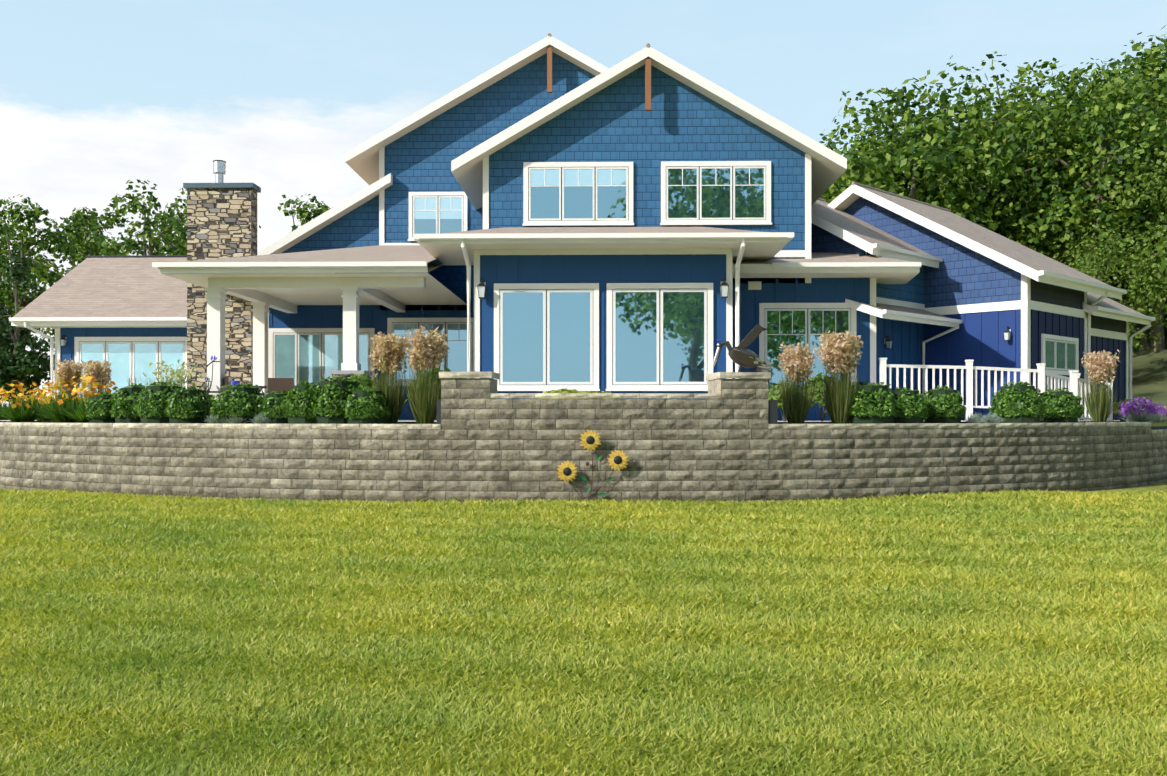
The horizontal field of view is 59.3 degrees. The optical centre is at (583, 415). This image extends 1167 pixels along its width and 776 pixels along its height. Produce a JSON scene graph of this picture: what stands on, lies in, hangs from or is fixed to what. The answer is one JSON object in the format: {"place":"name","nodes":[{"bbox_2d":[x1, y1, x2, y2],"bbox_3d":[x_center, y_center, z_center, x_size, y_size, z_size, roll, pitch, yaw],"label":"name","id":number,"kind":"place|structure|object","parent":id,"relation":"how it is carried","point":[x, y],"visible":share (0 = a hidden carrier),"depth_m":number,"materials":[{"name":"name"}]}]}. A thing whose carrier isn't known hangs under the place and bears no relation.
{"place":"outdoors","nodes":[
{"label":"outdoors","id":0,"kind":"place"},
{"bbox_2d":[9,255,186,399],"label":"house wing","id":1,"kind":"structure","parent":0,"point":[126,316],"depth_m":30.12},
{"bbox_2d":[183,160,260,390],"bbox_3d":[-9.062,-3.062,26.055,1.750,6.640,1.170,0,0,1],"label":"house chimney","id":2,"kind":"object","parent":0,"point":[221,219],"visible":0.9,"depth_m":25.54,"materials":[{"name":"beige stone"}]},
{"bbox_2d":[152,245,473,419],"bbox_3d":[-5.792,-2.202,24.907,6.940,4.920,6.720,0,0,1],"label":"house porch","id":3,"kind":"object","parent":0,"point":[318,315],"visible":0.69,"depth_m":25.27,"materials":[{"name":"white wood"}]},
{"bbox_2d":[402,326,450,423],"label":"feather reed grass","id":4,"kind":"object","parent":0,"point":[426,353],"depth_m":17.88,"materials":[{"name":"beige plant"}]},
{"bbox_2d":[0,420,1119,421],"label":"patio paving","id":5,"kind":"structure","parent":0,"point":[778,421],"depth_m":20.46,"materials":[{"name":"grey stone"}]},
{"bbox_2d":[206,377,328,401],"bbox_3d":[-6.687,-0.363,22.608,3.250,0.958,1.588,0,0,-23],"label":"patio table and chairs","id":6,"kind":"object","parent":5,"relation":"on","point":[280,384],"visible":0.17,"depth_m":22.92,"materials":[{"name":"brown wood"}]},
{"bbox_2d":[534,388,599,398],"bbox_3d":[-0.280,-0.339,17.775,1.280,0.274,0.689,0,0,-16],"label":"sedum","id":7,"kind":"object","parent":5,"relation":"on","point":[565,390],"visible":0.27,"depth_m":17.63,"materials":[{"name":"green plant"}]},
{"bbox_2d":[592,391,620,398],"bbox_3d":[0.345,-0.320,17.965,0.689,0.219,0.853,0,0,17],"label":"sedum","id":8,"kind":"object","parent":5,"relation":"on","point":[605,398],"visible":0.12,"depth_m":17.87,"materials":[{"name":"plant"}]},
{"bbox_2d":[879,358,1113,422],"bbox_3d":[9.709,-0.452,23.203,6.029,1.680,1.782,0,0,-20],"label":"white railing","id":9,"kind":"object","parent":5,"relation":"on","point":[1074,379],"visible":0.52,"depth_m":23.16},
{"bbox_2d":[0,275,1166,775],"bbox_3d":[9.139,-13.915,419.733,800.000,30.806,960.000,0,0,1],"label":"lawn","id":10,"kind":"structure","parent":0,"point":[1148,375],"depth_m":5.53,"materials":[{"name":"green plant"}]},
{"bbox_2d":[0,272,13,385],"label":"tree","id":11,"kind":"object","parent":10,"relation":"on","point":[3,324],"visible":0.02,"depth_m":49.62,"materials":[{"name":"green plant"}]},
{"bbox_2d":[0,222,32,338],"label":"tree","id":12,"kind":"object","parent":10,"relation":"on","point":[16,230],"visible":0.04,"depth_m":71.87,"materials":[{"name":"green plant"}]},
{"bbox_2d":[2,374,41,398],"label":"horizon tree","id":13,"kind":"object","parent":10,"relation":"on","point":[32,388],"visible":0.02,"depth_m":155.98,"materials":[{"name":"green plant"}]},
{"bbox_2d":[0,214,44,402],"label":"tree","id":14,"kind":"object","parent":10,"relation":"on","point":[5,247],"visible":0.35,"depth_m":62.61,"materials":[{"name":"green plant"}]},
{"bbox_2d":[0,256,54,403],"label":"tree","id":15,"kind":"object","parent":10,"relation":"on","point":[17,366],"visible":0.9,"depth_m":47.35,"materials":[{"name":"green plant"}]},
{"bbox_2d":[0,194,75,405],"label":"tree","id":16,"kind":"object","parent":10,"relation":"on","point":[35,214],"visible":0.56,"depth_m":58.29,"materials":[{"name":"green plant"}]},
{"bbox_2d":[25,207,113,356],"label":"tree","id":17,"kind":"object","parent":10,"relation":"on","point":[76,227],"visible":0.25,"depth_m":68.25,"materials":[{"name":"green plant"}]},
{"bbox_2d":[49,207,125,277],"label":"tree","id":18,"kind":"object","parent":10,"relation":"on","point":[114,218],"visible":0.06,"depth_m":76.91,"materials":[{"name":"green plant"}]},
{"bbox_2d":[59,233,120,268],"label":"tree","id":19,"kind":"object","parent":10,"relation":"on","point":[94,250],"visible":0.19,"depth_m":62.77,"materials":[{"name":"green plant"}]},
{"bbox_2d":[98,237,143,255],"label":"tree","id":20,"kind":"object","parent":10,"relation":"on","point":[108,249],"visible":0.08,"depth_m":61.09,"materials":[{"name":"green plant"}]},
{"bbox_2d":[98,179,186,255],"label":"tree","id":21,"kind":"object","parent":10,"relation":"on","point":[144,232],"visible":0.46,"depth_m":56.88,"materials":[{"name":"green plant"}]},
{"bbox_2d":[141,188,186,254],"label":"tree","id":22,"kind":"object","parent":10,"relation":"on","point":[175,205],"visible":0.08,"depth_m":72.28,"materials":[{"name":"green plant"}]},
{"bbox_2d":[156,211,186,254],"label":"tree","id":23,"kind":"object","parent":10,"relation":"on","point":[183,235],"visible":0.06,"depth_m":65.82,"materials":[{"name":"green plant"}]},
{"bbox_2d":[278,194,332,231],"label":"tree","id":24,"kind":"object","parent":10,"relation":"on","point":[305,213],"visible":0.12,"depth_m":69.41,"materials":[{"name":"green plant"}]},
{"bbox_2d":[257,33,608,310],"bbox_3d":[-2.788,-6.480,33.147,14.980,7.436,11.510,0,0,1],"label":"house section","id":25,"kind":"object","parent":10,"relation":"on","point":[402,169],"depth_m":27.90,"materials":[{"name":"blue wood"}]},
{"bbox_2d":[0,372,1166,502],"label":"retaining wall","id":26,"kind":"structure","parent":10,"relation":"on","point":[728,439],"depth_m":17.39,"materials":[{"name":"grey stone"}]},
{"bbox_2d":[713,324,772,371],"bbox_3d":[2.734,-1.157,17.618,1.027,0.839,0.310,0,0,1],"label":"pelican sculpture","id":27,"kind":"object","parent":26,"relation":"on","point":[741,354],"visible":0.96,"depth_m":17.54,"materials":[{"name":"grey metal"}]},
{"bbox_2d":[6,421,1166,423],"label":"terrace mulch bed","id":28,"kind":"object","parent":10,"relation":"on","point":[778,423],"visible":0.02,"depth_m":22.42,"materials":[{"name":"brown soil"}]},
{"bbox_2d":[0,389,16,421],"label":"daylily","id":29,"kind":"object","parent":28,"relation":"on","point":[11,401],"visible":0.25,"depth_m":26.57,"materials":[{"name":"orange plant"}]},
{"bbox_2d":[0,380,47,421],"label":"daylily","id":30,"kind":"object","parent":28,"relation":"on","point":[19,411],"visible":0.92,"depth_m":22.15,"materials":[{"name":"orange plant"}]},
{"bbox_2d":[20,390,56,421],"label":"daylily","id":31,"kind":"object","parent":28,"relation":"on","point":[30,391],"visible":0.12,"depth_m":27.39,"materials":[{"name":"orange plant"}]},
{"bbox_2d":[23,382,57,422],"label":"daylily","id":32,"kind":"object","parent":28,"relation":"on","point":[41,419],"visible":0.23,"depth_m":23.04,"materials":[{"name":"orange plant"}]},
{"bbox_2d":[31,374,95,422],"bbox_3d":[-10.504,-0.324,20.829,1.185,1.019,1.276,0,0,-8],"label":"daylily","id":33,"kind":"object","parent":28,"relation":"on","point":[56,415],"visible":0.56,"depth_m":20.64,"materials":[{"name":"orange plant"}]},
{"bbox_2d":[53,359,85,407],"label":"feather reed grass","id":34,"kind":"object","parent":28,"relation":"on","point":[70,369],"depth_m":21.77,"materials":[{"name":"beige plant"}]},
{"bbox_2d":[54,376,112,422],"bbox_3d":[-9.929,-0.306,20.472,1.200,0.981,1.185,0,0,-34],"label":"daylily","id":35,"kind":"object","parent":28,"relation":"on","point":[78,412],"visible":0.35,"depth_m":20.28,"materials":[{"name":"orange plant"}]},
{"bbox_2d":[81,359,112,397],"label":"feather reed grass","id":36,"kind":"object","parent":28,"relation":"on","point":[97,371],"depth_m":21.46,"materials":[{"name":"beige plant"}]},
{"bbox_2d":[84,392,119,422],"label":"boxwood","id":37,"kind":"object","parent":28,"relation":"on","point":[98,409],"visible":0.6,"depth_m":19.96,"materials":[{"name":"green plant"}]},
{"bbox_2d":[89,381,119,394],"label":"daylily","id":38,"kind":"object","parent":28,"relation":"on","point":[112,383],"depth_m":21.52,"materials":[{"name":"orange plant"}]},
{"bbox_2d":[110,383,144,422],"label":"boxwood","id":39,"kind":"object","parent":28,"relation":"on","point":[123,409],"visible":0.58,"depth_m":19.62,"materials":[{"name":"green plant"}]},
{"bbox_2d":[133,381,179,422],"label":"boxwood","id":40,"kind":"object","parent":28,"relation":"on","point":[150,405],"visible":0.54,"depth_m":19.09,"materials":[{"name":"green plant"}]},
{"bbox_2d":[127,359,212,391],"bbox_3d":[-8.569,-0.510,21.367,1.663,1.368,1.556,0,0,40],"label":"flowering shrub","id":41,"kind":"object","parent":28,"relation":"on","point":[178,377],"visible":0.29,"depth_m":21.38,"materials":[{"name":"green plant"}]},
{"bbox_2d":[164,386,213,422],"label":"boxwood","id":42,"kind":"object","parent":28,"relation":"on","point":[187,405],"visible":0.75,"depth_m":18.99,"materials":[{"name":"green plant"}]},
{"bbox_2d":[202,355,219,422],"bbox_3d":[-6.771,-0.467,18.677,0.380,1.270,0.046,0,0,4],"label":"dragonfly garden stake","id":43,"kind":"object","parent":28,"relation":"on","point":[212,358],"visible":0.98,"depth_m":18.67,"materials":[{"name":"blue metal"}]},
{"bbox_2d":[205,414,218,422],"bbox_3d":[-6.643,0.053,18.550,0.496,0.239,0.470,0,0,-3],"label":"blue fescue","id":44,"kind":"object","parent":28,"relation":"on","point":[213,419],"visible":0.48,"depth_m":18.45,"materials":[{"name":"plant"}]},
{"bbox_2d":[225,415,247,423],"bbox_3d":[-6.197,0.055,18.367,0.499,0.235,0.501,0,0,9],"label":"blue fescue","id":45,"kind":"object","parent":28,"relation":"on","point":[235,419],"visible":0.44,"depth_m":18.28,"materials":[{"name":"plant"}]},
{"bbox_2d":[210,383,264,423],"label":"boxwood","id":46,"kind":"object","parent":28,"relation":"on","point":[241,400],"visible":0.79,"depth_m":18.37,"materials":[{"name":"green plant"}]},
{"bbox_2d":[249,413,270,423],"bbox_3d":[-5.715,0.059,18.220,0.455,0.226,0.433,0,0,10],"label":"blue fescue","id":47,"kind":"object","parent":28,"relation":"on","point":[258,420],"visible":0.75,"depth_m":18.16,"materials":[{"name":"plant"}]},
{"bbox_2d":[258,390,287,423],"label":"boxwood","id":48,"kind":"object","parent":28,"relation":"on","point":[270,405],"visible":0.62,"depth_m":18.30,"materials":[{"name":"green plant"}]},
{"bbox_2d":[280,381,318,423],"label":"boxwood","id":49,"kind":"object","parent":28,"relation":"on","point":[296,408],"visible":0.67,"depth_m":17.98,"materials":[{"name":"green plant"}]},
{"bbox_2d":[309,376,362,423],"bbox_3d":[-4.378,-0.273,18.254,1.091,0.882,1.064,0,0,-12],"label":"boxwood","id":50,"kind":"object","parent":28,"relation":"on","point":[332,396],"visible":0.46,"depth_m":17.89,"materials":[{"name":"green plant"}]},
{"bbox_2d":[340,386,391,423],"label":"boxwood","id":51,"kind":"object","parent":28,"relation":"on","point":[365,405],"visible":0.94,"depth_m":17.75,"materials":[{"name":"green plant"}]},
{"bbox_2d":[347,372,389,393],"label":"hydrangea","id":52,"kind":"object","parent":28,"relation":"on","point":[360,380],"visible":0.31,"depth_m":19.32,"materials":[{"name":"green plant"}]},
{"bbox_2d":[367,331,409,423],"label":"feather reed grass","id":53,"kind":"object","parent":28,"relation":"on","point":[388,354],"depth_m":18.12,"materials":[{"name":"beige plant"}]},
{"bbox_2d":[405,366,450,417],"bbox_3d":[-2.747,-0.395,19.438,1.231,1.135,1.221,0,0,0],"label":"shrub","id":54,"kind":"object","parent":28,"relation":"on","point":[445,370],"visible":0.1,"depth_m":19.16,"materials":[{"name":"green plant"}]},
{"bbox_2d":[768,381,808,423],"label":"shrub","id":55,"kind":"object","parent":28,"relation":"on","point":[774,393],"visible":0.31,"depth_m":19.91,"materials":[{"name":"green plant"}]},
{"bbox_2d":[801,372,844,423],"bbox_3d":[4.826,-0.350,20.796,1.123,1.044,1.132,0,0,-8],"label":"shrub","id":56,"kind":"object","parent":28,"relation":"on","point":[818,398],"visible":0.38,"depth_m":20.56,"materials":[{"name":"green plant"}]},
{"bbox_2d":[816,330,863,423],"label":"feather reed grass","id":57,"kind":"object","parent":28,"relation":"on","point":[836,349],"depth_m":18.49,"materials":[{"name":"beige plant"}]},
{"bbox_2d":[846,381,901,423],"bbox_3d":[5.214,-0.240,18.772,1.140,0.817,1.121,0,0,5],"label":"boxwood","id":58,"kind":"object","parent":28,"relation":"on","point":[874,403],"visible":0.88,"depth_m":18.38,"materials":[{"name":"green plant"}]},
{"bbox_2d":[892,387,928,422],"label":"boxwood","id":59,"kind":"object","parent":28,"relation":"on","point":[914,409],"visible":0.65,"depth_m":18.63,"materials":[{"name":"green plant"}]},
{"bbox_2d":[921,385,965,422],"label":"boxwood","id":60,"kind":"object","parent":28,"relation":"on","point":[944,405],"visible":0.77,"depth_m":19.14,"materials":[{"name":"green plant"}]},
{"bbox_2d":[963,412,986,422],"bbox_3d":[7.348,0.052,19.214,0.501,0.241,0.474,0,0,19],"label":"blue fescue","id":61,"kind":"object","parent":28,"relation":"on","point":[975,418],"visible":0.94,"depth_m":19.17,"materials":[{"name":"plant"}]},
{"bbox_2d":[982,412,1003,422],"bbox_3d":[7.746,0.050,19.430,0.521,0.245,0.519,0,0,42],"label":"blue fescue","id":62,"kind":"object","parent":28,"relation":"on","point":[993,418],"visible":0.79,"depth_m":19.36,"materials":[{"name":"plant"}]},
{"bbox_2d":[988,381,1047,422],"bbox_3d":[8.576,-0.258,20.247,1.054,0.852,1.028,0,0,30],"label":"boxwood","id":63,"kind":"object","parent":28,"relation":"on","point":[1022,402],"visible":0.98,"depth_m":19.95,"materials":[{"name":"green plant"}]},
{"bbox_2d":[1040,388,1084,422],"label":"boxwood","id":64,"kind":"object","parent":28,"relation":"on","point":[1063,405],"visible":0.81,"depth_m":20.91,"materials":[{"name":"green plant"}]},
{"bbox_2d":[1081,349,1119,421],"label":"feather reed grass","id":65,"kind":"object","parent":28,"relation":"on","point":[1100,369],"depth_m":22.55,"materials":[{"name":"beige plant"}]},
{"bbox_2d":[1113,398,1143,421],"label":"lavender plant","id":66,"kind":"object","parent":28,"relation":"on","point":[1116,407],"visible":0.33,"depth_m":26.90,"materials":[{"name":"green plant"}]},
{"bbox_2d":[1118,397,1162,421],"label":"lavender","id":67,"kind":"object","parent":28,"relation":"on","point":[1132,410],"visible":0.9,"depth_m":23.74,"materials":[{"name":"purple plant"}]},
{"bbox_2d":[1145,403,1166,421],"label":"lavender","id":68,"kind":"object","parent":28,"relation":"on","point":[1162,410],"visible":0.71,"depth_m":26.15,"materials":[{"name":"purple plant"}]},
{"bbox_2d":[556,429,628,500],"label":"sunflowers","id":69,"kind":"object","parent":10,"relation":"on","point":[618,460],"visible":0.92,"depth_m":16.80,"materials":[{"name":"yellow"}]},
{"bbox_2d":[869,151,904,190],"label":"forest tree","id":70,"kind":"object","parent":10,"relation":"on","point":[888,171],"depth_m":64.16,"materials":[{"name":"green plant"}]},
{"bbox_2d":[819,101,972,200],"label":"forest tree","id":71,"kind":"object","parent":10,"relation":"on","point":[831,145],"visible":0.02,"depth_m":68.14,"materials":[{"name":"green plant"}]},
{"bbox_2d":[820,76,1025,230],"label":"forest tree","id":72,"kind":"object","parent":10,"relation":"on","point":[933,164],"visible":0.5,"depth_m":57.98,"materials":[{"name":"green plant"}]},
{"bbox_2d":[885,96,1054,245],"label":"forest tree","id":73,"kind":"object","parent":10,"relation":"on","point":[1013,160],"visible":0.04,"depth_m":60.15,"materials":[{"name":"green plant"}]},
{"bbox_2d":[859,51,1141,264],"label":"forest tree","id":74,"kind":"object","parent":10,"relation":"on","point":[1052,179],"visible":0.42,"depth_m":58.41,"materials":[{"name":"green plant"}]},
{"bbox_2d":[974,94,1043,137],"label":"forest tree","id":75,"kind":"object","parent":10,"relation":"on","point":[1018,100],"depth_m":78.03,"materials":[{"name":"green plant"}]},
{"bbox_2d":[907,97,1115,262],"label":"forest tree","id":76,"kind":"object","parent":10,"relation":"on","point":[1008,119],"depth_m":62.84,"materials":[{"name":"green plant"}]},
{"bbox_2d":[992,162,1105,261],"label":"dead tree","id":77,"kind":"object","parent":10,"relation":"on","point":[1058,233],"visible":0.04,"depth_m":61.57,"materials":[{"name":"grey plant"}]},
{"bbox_2d":[988,72,1160,266],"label":"forest tree","id":78,"kind":"object","parent":10,"relation":"on","point":[1047,94],"visible":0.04,"depth_m":63.28,"materials":[{"name":"green plant"}]},
{"bbox_2d":[993,58,1166,279],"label":"forest tree","id":79,"kind":"object","parent":10,"relation":"on","point":[1076,215],"visible":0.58,"depth_m":55.57,"materials":[{"name":"green plant"}]},
{"bbox_2d":[1034,24,1166,351],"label":"forest tree","id":80,"kind":"object","parent":10,"relation":"on","point":[1143,64],"visible":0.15,"depth_m":59.16,"materials":[{"name":"green plant"}]},
{"bbox_2d":[1037,41,1166,333],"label":"forest tree","id":81,"kind":"object","parent":10,"relation":"on","point":[1160,61],"visible":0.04,"depth_m":69.70,"materials":[{"name":"green plant"}]},
{"bbox_2d":[1068,223,1166,356],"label":"tree","id":82,"kind":"object","parent":10,"relation":"on","point":[1096,262],"visible":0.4,"depth_m":51.36,"materials":[{"name":"green plant"}]},
{"bbox_2d":[1084,119,1166,349],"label":"forest tree","id":83,"kind":"object","parent":10,"relation":"on","point":[1144,342],"visible":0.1,"depth_m":62.20,"materials":[{"name":"green plant"}]},
{"bbox_2d":[1099,132,1166,327],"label":"tree","id":84,"kind":"object","parent":10,"relation":"on","point":[1130,203],"visible":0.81,"depth_m":52.25,"materials":[{"name":"green plant"}]},
{"bbox_2d":[1107,61,1166,219],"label":"forest tree","id":85,"kind":"object","parent":10,"relation":"on","point":[1154,103],"visible":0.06,"depth_m":64.46,"materials":[{"name":"green plant"}]},
{"bbox_2d":[1143,160,1166,319],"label":"tree","id":86,"kind":"object","parent":10,"relation":"on","point":[1162,245],"visible":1,"depth_m":44.37,"materials":[{"name":"green plant"}]},
{"bbox_2d":[1146,106,1166,212],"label":"forest tree","id":87,"kind":"object","parent":10,"relation":"on","point":[1165,134],"depth_m":59.05,"materials":[{"name":"green plant"}]},
{"bbox_2d":[0,0,1166,406],"label":"sky","id":88,"kind":"structure","parent":0,"point":[97,96],"materials":[{"name":"blue"}]},
{"bbox_2d":[413,227,793,398],"bbox_3d":[0.431,-2.062,22.518,7.770,4.640,3.220,0,0,1],"label":"house bay","id":89,"kind":"object","parent":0,"point":[625,309],"visible":0.83,"depth_m":21.79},
{"bbox_2d":[451,43,846,282],"bbox_3d":[1.531,-5.767,25.874,9.000,5.409,5.060,0,0,1],"label":"house upper storey","id":90,"kind":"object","parent":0,"point":[647,136],"depth_m":23.78,"materials":[{"name":"blue wood"}]},
{"bbox_2d":[777,341,817,423],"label":"feather reed grass","id":91,"kind":"object","parent":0,"point":[795,365],"depth_m":18.27,"materials":[{"name":"beige plant"}]},
{"bbox_2d":[733,252,920,422],"bbox_3d":[5.496,-1.852,23.805,4.580,4.220,2.220,0,0,1],"label":"house section","id":92,"kind":"object","parent":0,"point":[791,313],"visible":0.56,"depth_m":23.69,"materials":[{"name":"blue wood"}]},
{"bbox_2d":[811,182,1155,422],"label":"house wing","id":93,"kind":"structure","parent":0,"point":[979,295],"depth_m":25.52,"materials":[{"name":"blue wood"}]}
]}

